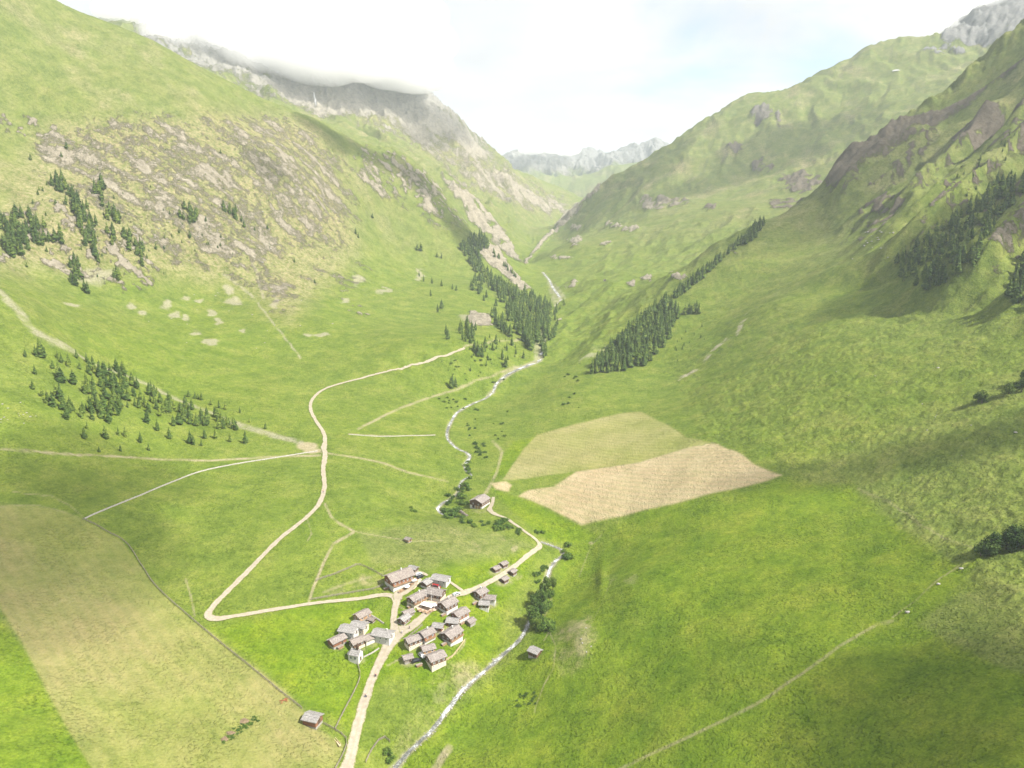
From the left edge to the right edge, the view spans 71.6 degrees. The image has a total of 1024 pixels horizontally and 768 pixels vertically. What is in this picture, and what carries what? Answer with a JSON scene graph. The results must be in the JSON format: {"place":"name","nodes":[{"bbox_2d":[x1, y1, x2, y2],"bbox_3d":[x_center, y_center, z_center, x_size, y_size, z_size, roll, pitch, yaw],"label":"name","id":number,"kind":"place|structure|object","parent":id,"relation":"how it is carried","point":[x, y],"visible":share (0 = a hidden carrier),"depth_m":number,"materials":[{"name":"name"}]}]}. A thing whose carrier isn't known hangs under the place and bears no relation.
{"place":"outdoors","nodes":[
{"label":"outdoors","id":0,"kind":"place"},
{"bbox_2d":[204,347,464,632],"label":"gravel road","id":1,"kind":"structure","parent":0,"point":[210,616],"depth_m":372.76,"materials":[{"name":"gravel"}]},
{"bbox_2d":[339,611,432,767],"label":"gravel road","id":2,"kind":"structure","parent":0,"point":[349,759],"depth_m":312.74,"materials":[{"name":"gravel"}]},
{"bbox_2d":[393,581,417,599],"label":"path","id":3,"kind":"structure","parent":0,"point":[397,595],"depth_m":373.77,"materials":[{"name":"gravel"}]},
{"bbox_2d":[416,600,438,611],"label":"courtyard","id":4,"kind":"structure","parent":0,"point":[426,608],"depth_m":362.52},
{"bbox_2d":[393,542,563,767],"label":"stream water","id":5,"kind":"structure","parent":0,"point":[421,739],"depth_m":321.52,"materials":[{"name":"liquid"}]},
{"bbox_2d":[436,352,542,517],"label":"stream water","id":6,"kind":"structure","parent":0,"point":[450,422],"depth_m":660.36,"materials":[{"name":"liquid"}]},
{"bbox_2d":[444,497,542,598],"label":"gravel road","id":7,"kind":"structure","parent":0,"point":[522,559],"depth_m":417.90,"materials":[{"name":"gravel"}]},
{"bbox_2d":[0,0,1023,767],"bbox_3d":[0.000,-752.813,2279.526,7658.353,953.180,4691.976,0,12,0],"label":"terrain","id":8,"kind":"structure","parent":0,"point":[780,500],"depth_m":531.69,"materials":[{"name":"plant"}]},
{"bbox_2d":[8,242,16,256],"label":"spruce tree","id":9,"kind":"object","parent":8,"relation":"on","point":[12,252],"visible":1,"depth_m":727.42,"materials":[{"name":"green plant"}]},
{"bbox_2d":[12,203,19,217],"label":"spruce tree","id":10,"kind":"object","parent":8,"relation":"on","point":[14,208],"visible":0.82,"depth_m":780.10,"materials":[{"name":"green plant"}]},
{"bbox_2d":[18,240,24,255],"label":"spruce tree","id":11,"kind":"object","parent":8,"relation":"on","point":[21,251],"visible":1,"depth_m":735.72,"materials":[{"name":"green plant"}]},
{"bbox_2d":[36,338,43,356],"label":"spruce tree","id":12,"kind":"object","parent":8,"relation":"on","point":[38,348],"visible":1,"depth_m":532.42,"materials":[{"name":"green plant"}]},
{"bbox_2d":[48,390,56,406],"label":"spruce tree","id":13,"kind":"object","parent":8,"relation":"on","point":[52,402],"visible":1,"depth_m":482.06,"materials":[{"name":"green plant"}]},
{"bbox_2d":[56,383,63,398],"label":"spruce tree","id":14,"kind":"object","parent":8,"relation":"on","point":[59,391],"visible":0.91,"depth_m":494.07,"materials":[{"name":"green plant"}]},
{"bbox_2d":[55,367,66,382],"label":"spruce tree","id":15,"kind":"object","parent":8,"relation":"on","point":[60,377],"visible":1,"depth_m":515.77,"materials":[{"name":"green plant"}]},
{"bbox_2d":[59,393,67,409],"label":"spruce tree","id":16,"kind":"object","parent":8,"relation":"on","point":[62,403],"visible":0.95,"depth_m":484.62,"materials":[{"name":"green plant"}]},
{"bbox_2d":[62,404,69,419],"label":"spruce tree","id":17,"kind":"object","parent":8,"relation":"on","point":[66,413],"visible":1,"depth_m":476.88,"materials":[{"name":"green plant"}]},
{"bbox_2d":[68,369,77,384],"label":"spruce tree","id":18,"kind":"object","parent":8,"relation":"on","point":[72,376],"visible":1,"depth_m":523.13,"materials":[{"name":"green plant"}]},
{"bbox_2d":[71,272,78,285],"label":"spruce tree","id":19,"kind":"object","parent":8,"relation":"on","point":[75,280],"visible":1,"depth_m":754.10,"materials":[{"name":"green plant"}]},
{"bbox_2d":[76,263,83,279],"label":"spruce tree","id":20,"kind":"object","parent":8,"relation":"on","point":[81,275],"visible":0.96,"depth_m":769.01,"materials":[{"name":"green plant"}]},
{"bbox_2d":[87,399,95,413],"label":"spruce tree","id":21,"kind":"object","parent":8,"relation":"on","point":[90,407],"visible":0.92,"depth_m":502.86,"materials":[{"name":"green plant"}]},
{"bbox_2d":[98,173,106,189],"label":"spruce tree","id":22,"kind":"object","parent":8,"relation":"on","point":[101,183],"visible":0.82,"depth_m":906.53,"materials":[{"name":"green plant"}]},
{"bbox_2d":[101,384,109,400],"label":"spruce tree","id":23,"kind":"object","parent":8,"relation":"on","point":[106,395],"visible":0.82,"depth_m":527.85,"materials":[{"name":"green plant"}]},
{"bbox_2d":[101,426,109,439],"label":"spruce tree","id":24,"kind":"object","parent":8,"relation":"on","point":[105,434],"visible":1,"depth_m":486.52,"materials":[{"name":"green plant"}]},
{"bbox_2d":[105,409,112,422],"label":"spruce tree","id":25,"kind":"object","parent":8,"relation":"on","point":[108,418],"visible":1,"depth_m":505.08,"materials":[{"name":"green plant"}]},
{"bbox_2d":[119,362,126,375],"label":"spruce tree","id":26,"kind":"object","parent":8,"relation":"on","point":[123,371],"visible":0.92,"depth_m":608.80,"materials":[{"name":"green plant"}]},
{"bbox_2d":[128,373,134,385],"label":"spruce tree","id":27,"kind":"object","parent":8,"relation":"on","point":[131,381],"visible":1,"depth_m":596.51,"materials":[{"name":"green plant"}]},
{"bbox_2d":[142,411,150,423],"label":"spruce tree","id":28,"kind":"object","parent":8,"relation":"on","point":[146,419],"visible":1,"depth_m":528.70,"materials":[{"name":"green plant"}]},
{"bbox_2d":[175,412,183,424],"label":"spruce tree","id":29,"kind":"object","parent":8,"relation":"on","point":[178,420],"visible":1,"depth_m":547.30,"materials":[{"name":"green plant"}]},
{"bbox_2d":[83,518,301,706],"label":"wooden fence","id":30,"kind":"object","parent":8,"relation":"on","point":[253,668],"visible":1,"depth_m":337.78,"materials":[{"name":"wood"}]},
{"bbox_2d":[85,450,316,518],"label":"dirt path","id":31,"kind":"structure","parent":8,"relation":"on","point":[186,476],"depth_m":469.11,"materials":[{"name":"soil"}]},
{"bbox_2d":[300,710,323,729],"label":"hay barn","id":32,"kind":"structure","parent":8,"relation":"on","point":[312,719],"depth_m":291.45,"materials":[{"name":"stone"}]},
{"bbox_2d":[323,722,346,767],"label":"wooden fence","id":33,"kind":"object","parent":8,"relation":"on","point":[332,727],"visible":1,"depth_m":291.13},
{"bbox_2d":[326,633,347,649],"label":"barn","id":34,"kind":"structure","parent":8,"relation":"on","point":[335,641],"depth_m":333.93,"materials":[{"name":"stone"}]},
{"bbox_2d":[311,583,382,599],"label":"wooden fence","id":35,"kind":"object","parent":8,"relation":"on","point":[348,592],"visible":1,"depth_m":369.94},
{"bbox_2d":[335,665,359,727],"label":"wooden fence","id":36,"kind":"object","parent":8,"relation":"on","point":[347,702],"visible":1,"depth_m":304.92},
{"bbox_2d":[337,623,359,639],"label":"white house","id":37,"kind":"structure","parent":8,"relation":"on","point":[350,631],"depth_m":339.10,"materials":[{"name":"paint"}]},
{"bbox_2d":[316,563,382,579],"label":"wooden fence","id":38,"kind":"object","parent":8,"relation":"on","point":[347,569],"visible":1,"depth_m":387.01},
{"bbox_2d":[347,643,362,663],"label":"chapel","id":39,"kind":"structure","parent":8,"relation":"on","point":[355,655],"depth_m":327.01,"materials":[{"name":"white paint"}]},
{"bbox_2d":[347,635,366,648],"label":"chalet","id":40,"kind":"object","parent":8,"relation":"on","point":[360,640],"visible":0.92,"depth_m":334.58,"materials":[{"name":"beige paint"}]},
{"bbox_2d":[350,620,369,634],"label":"white house","id":41,"kind":"structure","parent":8,"relation":"on","point":[363,628],"depth_m":343.65,"materials":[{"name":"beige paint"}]},
{"bbox_2d":[352,608,371,620],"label":"chalet","id":42,"kind":"object","parent":8,"relation":"on","point":[363,614],"visible":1,"depth_m":351.73,"materials":[{"name":"stone"}]},
{"bbox_2d":[364,633,374,645],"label":"annex","id":43,"kind":"object","parent":8,"relation":"on","point":[370,639],"visible":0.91,"depth_m":337.66,"materials":[{"name":"white paint"}]},
{"bbox_2d":[370,627,395,645],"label":"white house","id":44,"kind":"structure","parent":8,"relation":"on","point":[386,636],"depth_m":338.46,"materials":[{"name":"paint"}]},
{"bbox_2d":[349,434,432,436],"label":"dry stone wall","id":45,"kind":"structure","parent":8,"relation":"on","point":[392,436],"depth_m":591.78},
{"bbox_2d":[383,567,415,592],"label":"inn","id":46,"kind":"structure","parent":8,"relation":"on","point":[398,579],"depth_m":377.26,"materials":[{"name":"white paint"}]},
{"bbox_2d":[396,613,411,625],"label":"cabin","id":47,"kind":"object","parent":8,"relation":"on","point":[403,619],"visible":1,"depth_m":350.78,"materials":[{"name":"stone"}]},
{"bbox_2d":[401,653,413,664],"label":"hay hut","id":48,"kind":"object","parent":8,"relation":"on","point":[407,658],"visible":1,"depth_m":328.70,"materials":[{"name":"wood"}]},
{"bbox_2d":[401,608,415,615],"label":"shed","id":49,"kind":"structure","parent":8,"relation":"on","point":[411,611],"depth_m":356.75,"materials":[{"name":"wood"}]},
{"bbox_2d":[402,633,423,651],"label":"chalet","id":50,"kind":"object","parent":8,"relation":"on","point":[413,641],"visible":1,"depth_m":336.13,"materials":[{"name":"beige paint"}]},
{"bbox_2d":[406,589,428,607],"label":"farmhouse","id":51,"kind":"object","parent":8,"relation":"on","point":[413,600],"visible":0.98,"depth_m":364.43,"materials":[{"name":"beige paint"}]},
{"bbox_2d":[416,626,436,644],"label":"chalet","id":52,"kind":"object","parent":8,"relation":"on","point":[428,634],"visible":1,"depth_m":339.63,"materials":[{"name":"white paint"}]},
{"bbox_2d":[419,577,433,588],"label":"farm wing","id":53,"kind":"structure","parent":8,"relation":"on","point":[426,583],"depth_m":377.94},
{"bbox_2d":[419,643,436,654],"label":"cabin","id":54,"kind":"object","parent":8,"relation":"on","point":[428,648],"visible":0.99,"depth_m":332.94,"materials":[{"name":"white paint"}]},
{"bbox_2d":[425,587,445,602],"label":"farmhouse","id":55,"kind":"object","parent":8,"relation":"on","point":[437,595],"visible":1,"depth_m":367.85,"materials":[{"name":"beige paint"}]},
{"bbox_2d":[424,649,447,671],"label":"chalet","id":56,"kind":"object","parent":8,"relation":"on","point":[435,660],"visible":1,"depth_m":328.36,"materials":[{"name":"beige paint"}]},
{"bbox_2d":[432,622,445,633],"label":"cabin","id":57,"kind":"object","parent":8,"relation":"on","point":[438,627],"visible":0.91,"depth_m":345.88,"materials":[{"name":"beige paint"}]},
{"bbox_2d":[430,573,451,587],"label":"white house","id":58,"kind":"structure","parent":8,"relation":"on","point":[442,580],"depth_m":379.93,"materials":[{"name":"paint"}]},
{"bbox_2d":[436,596,458,614],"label":"chalet","id":59,"kind":"object","parent":8,"relation":"on","point":[448,604],"visible":1,"depth_m":361.43,"materials":[{"name":"white paint"}]},
{"bbox_2d":[439,624,463,646],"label":"chalet","id":60,"kind":"object","parent":8,"relation":"on","point":[452,635],"visible":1,"depth_m":343.07,"materials":[{"name":"white paint"}]},
{"bbox_2d":[445,617,460,626],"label":"chalet","id":61,"kind":"object","parent":8,"relation":"on","point":[450,621],"visible":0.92,"depth_m":352.20,"materials":[{"name":"wood"}]},
{"bbox_2d":[449,606,470,621],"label":"chalet","id":62,"kind":"object","parent":8,"relation":"on","point":[462,613],"visible":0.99,"depth_m":358.18,"materials":[{"name":"white paint"}]},
{"bbox_2d":[465,616,476,627],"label":"shed","id":63,"kind":"structure","parent":8,"relation":"on","point":[470,621],"depth_m":358.40,"materials":[{"name":"stone"}]},
{"bbox_2d":[393,272,562,765],"bbox_3d":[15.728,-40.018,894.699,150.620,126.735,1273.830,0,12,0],"label":"stream pebbles","id":64,"kind":"object","parent":8,"relation":"on","point":[451,708],"visible":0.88,"depth_m":344.28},
{"bbox_2d":[469,494,490,508],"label":"farm barn","id":65,"kind":"structure","parent":8,"relation":"on","point":[481,501],"depth_m":481.24,"materials":[{"name":"brown paint"}]},
{"bbox_2d":[472,586,488,599],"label":"chalet","id":66,"kind":"object","parent":8,"relation":"on","point":[481,592],"visible":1,"depth_m":376.42,"materials":[{"name":"wood"}]},
{"bbox_2d":[478,600,489,612],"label":"chalet","id":67,"kind":"object","parent":8,"relation":"on","point":[484,605],"visible":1,"depth_m":370.22,"materials":[{"name":"white paint"}]},
{"bbox_2d":[483,594,496,605],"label":"chalet","id":68,"kind":"object","parent":8,"relation":"on","point":[491,598],"visible":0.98,"depth_m":375.49,"materials":[{"name":"white paint"}]},
{"bbox_2d":[491,565,501,572],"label":"hay hut","id":69,"kind":"object","parent":8,"relation":"on","point":[495,568],"visible":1,"depth_m":402.90,"materials":[{"name":"wood"}]},
{"bbox_2d":[498,560,508,568],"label":"hay hut","id":70,"kind":"object","parent":8,"relation":"on","point":[504,564],"visible":0.98,"depth_m":409.18,"materials":[{"name":"wood"}]},
{"bbox_2d":[499,575,509,584],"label":"hay hut","id":71,"kind":"object","parent":8,"relation":"on","point":[504,580],"visible":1,"depth_m":396.48,"materials":[{"name":"wood"}]},
{"bbox_2d":[0,132,1023,451],"bbox_3d":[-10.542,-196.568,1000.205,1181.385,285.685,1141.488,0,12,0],"label":"distant spruce wood","id":72,"kind":"object","parent":8,"relation":"on","point":[512,312],"visible":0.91,"depth_m":857.48,"materials":[{"name":"plant"}]},
{"bbox_2d":[507,568,517,576],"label":"hay hut","id":73,"kind":"object","parent":8,"relation":"on","point":[512,572],"visible":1,"depth_m":405.89,"materials":[{"name":"wood"}]},
{"bbox_2d":[526,605,540,619],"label":"broadleaf tree","id":74,"kind":"object","parent":8,"relation":"on","point":[532,613],"visible":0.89,"depth_m":364.75,"materials":[{"name":"green plant"}]},
{"bbox_2d":[526,645,542,657],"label":"hay barn","id":75,"kind":"structure","parent":8,"relation":"on","point":[534,651],"depth_m":338.78,"materials":[{"name":"wood"}]},
{"bbox_2d":[529,617,541,629],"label":"broadleaf tree","id":76,"kind":"object","parent":8,"relation":"on","point":[534,622],"visible":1,"depth_m":361.70,"materials":[{"name":"green plant"}]},
{"bbox_2d":[530,593,542,605],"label":"broadleaf tree","id":77,"kind":"object","parent":8,"relation":"on","point":[533,597],"visible":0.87,"depth_m":381.54,"materials":[{"name":"green plant"}]},
{"bbox_2d":[534,327,540,342],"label":"spruce tree","id":78,"kind":"object","parent":8,"relation":"on","point":[537,338],"visible":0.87,"depth_m":919.58,"materials":[{"name":"green plant"}]},
{"bbox_2d":[535,589,547,600],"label":"broadleaf tree","id":79,"kind":"object","parent":8,"relation":"on","point":[542,594],"visible":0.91,"depth_m":382.56,"materials":[{"name":"green plant"}]},
{"bbox_2d":[535,600,549,614],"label":"broadleaf tree","id":80,"kind":"object","parent":8,"relation":"on","point":[542,608],"visible":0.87,"depth_m":370.48,"materials":[{"name":"green plant"}]},
{"bbox_2d":[539,576,551,592],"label":"broadleaf tree","id":81,"kind":"object","parent":8,"relation":"on","point":[546,581],"visible":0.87,"depth_m":388.82,"materials":[{"name":"green plant"}]},
{"bbox_2d":[539,623,552,630],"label":"shrub","id":82,"kind":"object","parent":8,"relation":"on","point":[546,626],"visible":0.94,"depth_m":358.95,"materials":[{"name":"green plant"}]},
{"bbox_2d":[652,340,658,353],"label":"spruce tree","id":83,"kind":"object","parent":8,"relation":"on","point":[655,350],"visible":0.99,"depth_m":798.29,"materials":[{"name":"green plant"}]},
{"bbox_2d":[914,251,920,264],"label":"spruce tree","id":84,"kind":"object","parent":8,"relation":"on","point":[917,258],"visible":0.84,"depth_m":667.95,"materials":[{"name":"green plant"}]},
{"bbox_2d":[921,271,930,289],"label":"spruce tree","id":85,"kind":"object","parent":8,"relation":"on","point":[925,285],"visible":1,"depth_m":624.07,"materials":[{"name":"green plant"}]},
{"bbox_2d":[926,245,932,260],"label":"spruce tree","id":86,"kind":"object","parent":8,"relation":"on","point":[929,257],"visible":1,"depth_m":657.92,"materials":[{"name":"green plant"}]},
{"bbox_2d":[926,263,932,281],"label":"spruce tree","id":87,"kind":"object","parent":8,"relation":"on","point":[929,270],"visible":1,"depth_m":625.02,"materials":[{"name":"green plant"}]},
{"bbox_2d":[945,239,956,256],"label":"spruce tree","id":88,"kind":"object","parent":8,"relation":"on","point":[951,248],"visible":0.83,"depth_m":621.21,"materials":[{"name":"green plant"}]},
{"bbox_2d":[953,246,961,262],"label":"spruce tree","id":89,"kind":"object","parent":8,"relation":"on","point":[958,253],"visible":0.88,"depth_m":608.16,"materials":[{"name":"green plant"}]},
{"bbox_2d":[967,213,974,227],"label":"spruce tree","id":90,"kind":"object","parent":8,"relation":"on","point":[970,223],"visible":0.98,"depth_m":695.79,"materials":[{"name":"green plant"}]},
{"bbox_2d":[967,242,976,262],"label":"spruce tree","id":91,"kind":"object","parent":8,"relation":"on","point":[971,255],"visible":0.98,"depth_m":599.25,"materials":[{"name":"green plant"}]},
{"bbox_2d":[973,195,981,211],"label":"spruce tree","id":92,"kind":"object","parent":8,"relation":"on","point":[977,205],"visible":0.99,"depth_m":716.40,"materials":[{"name":"green plant"}]},
{"bbox_2d":[975,232,983,249],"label":"larch tree","id":93,"kind":"object","parent":8,"relation":"on","point":[979,243],"visible":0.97,"depth_m":600.67,"materials":[{"name":"green plant"}]},
{"bbox_2d":[972,541,988,555],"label":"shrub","id":94,"kind":"object","parent":8,"relation":"on","point":[977,547],"visible":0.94,"depth_m":287.95,"materials":[{"name":"green plant"}]},
{"bbox_2d":[973,390,989,402],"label":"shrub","id":95,"kind":"object","parent":8,"relation":"on","point":[982,396],"visible":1,"depth_m":429.84,"materials":[{"name":"green plant"}]},
{"bbox_2d":[980,540,1000,555],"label":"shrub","id":96,"kind":"object","parent":8,"relation":"on","point":[994,551],"visible":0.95,"depth_m":285.86,"materials":[{"name":"green plant"}]},
{"bbox_2d":[981,532,1006,552],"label":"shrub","id":97,"kind":"object","parent":8,"relation":"on","point":[994,537],"visible":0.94,"depth_m":286.40,"materials":[{"name":"green plant"}]},
{"bbox_2d":[995,183,1002,199],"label":"spruce tree","id":98,"kind":"object","parent":8,"relation":"on","point":[998,194],"visible":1,"depth_m":714.83,"materials":[{"name":"green plant"}]},
{"bbox_2d":[1001,382,1015,393],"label":"pine tree","id":99,"kind":"object","parent":8,"relation":"on","point":[1009,387],"visible":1,"depth_m":424.79,"materials":[{"name":"green plant"}]},
{"bbox_2d":[1004,277,1012,295],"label":"spruce tree","id":100,"kind":"object","parent":8,"relation":"on","point":[1008,289],"visible":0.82,"depth_m":553.82,"materials":[{"name":"green plant"}]},
{"bbox_2d":[1000,531,1021,551],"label":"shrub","id":101,"kind":"object","parent":8,"relation":"on","point":[1010,546],"visible":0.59,"depth_m":286.31,"materials":[{"name":"green plant"}]},
{"bbox_2d":[1001,524,1021,548],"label":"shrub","id":102,"kind":"object","parent":8,"relation":"on","point":[1014,529],"visible":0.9,"depth_m":284.88,"materials":[{"name":"green plant"}]},
{"bbox_2d":[1011,281,1021,303],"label":"spruce tree","id":103,"kind":"object","parent":8,"relation":"on","point":[1013,298],"visible":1,"depth_m":539.92,"materials":[{"name":"green plant"}]},
{"bbox_2d":[1013,378,1023,391],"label":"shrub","id":104,"kind":"object","parent":8,"relation":"on","point":[1017,385],"visible":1,"depth_m":425.20,"materials":[{"name":"green plant"}]},
{"bbox_2d":[1015,526,1023,547],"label":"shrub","id":105,"kind":"object","parent":8,"relation":"on","point":[1021,540],"visible":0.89,"depth_m":282.70,"materials":[{"name":"green plant"}]},
{"bbox_2d":[1016,284,1022,302],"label":"spruce tree","id":106,"kind":"object","parent":8,"relation":"on","point":[1019,297],"visible":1,"depth_m":538.43,"materials":[{"name":"green plant"}]},
{"bbox_2d":[57,0,993,154],"label":"sky","id":107,"kind":"structure","parent":0,"point":[607,76],"materials":[{"name":"white"}]},
{"bbox_2d":[501,137,668,176],"bbox_3d":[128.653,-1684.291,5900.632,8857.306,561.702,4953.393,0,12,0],"label":"mountains","id":108,"kind":"structure","parent":0,"point":[535,161],"depth_m":5288.35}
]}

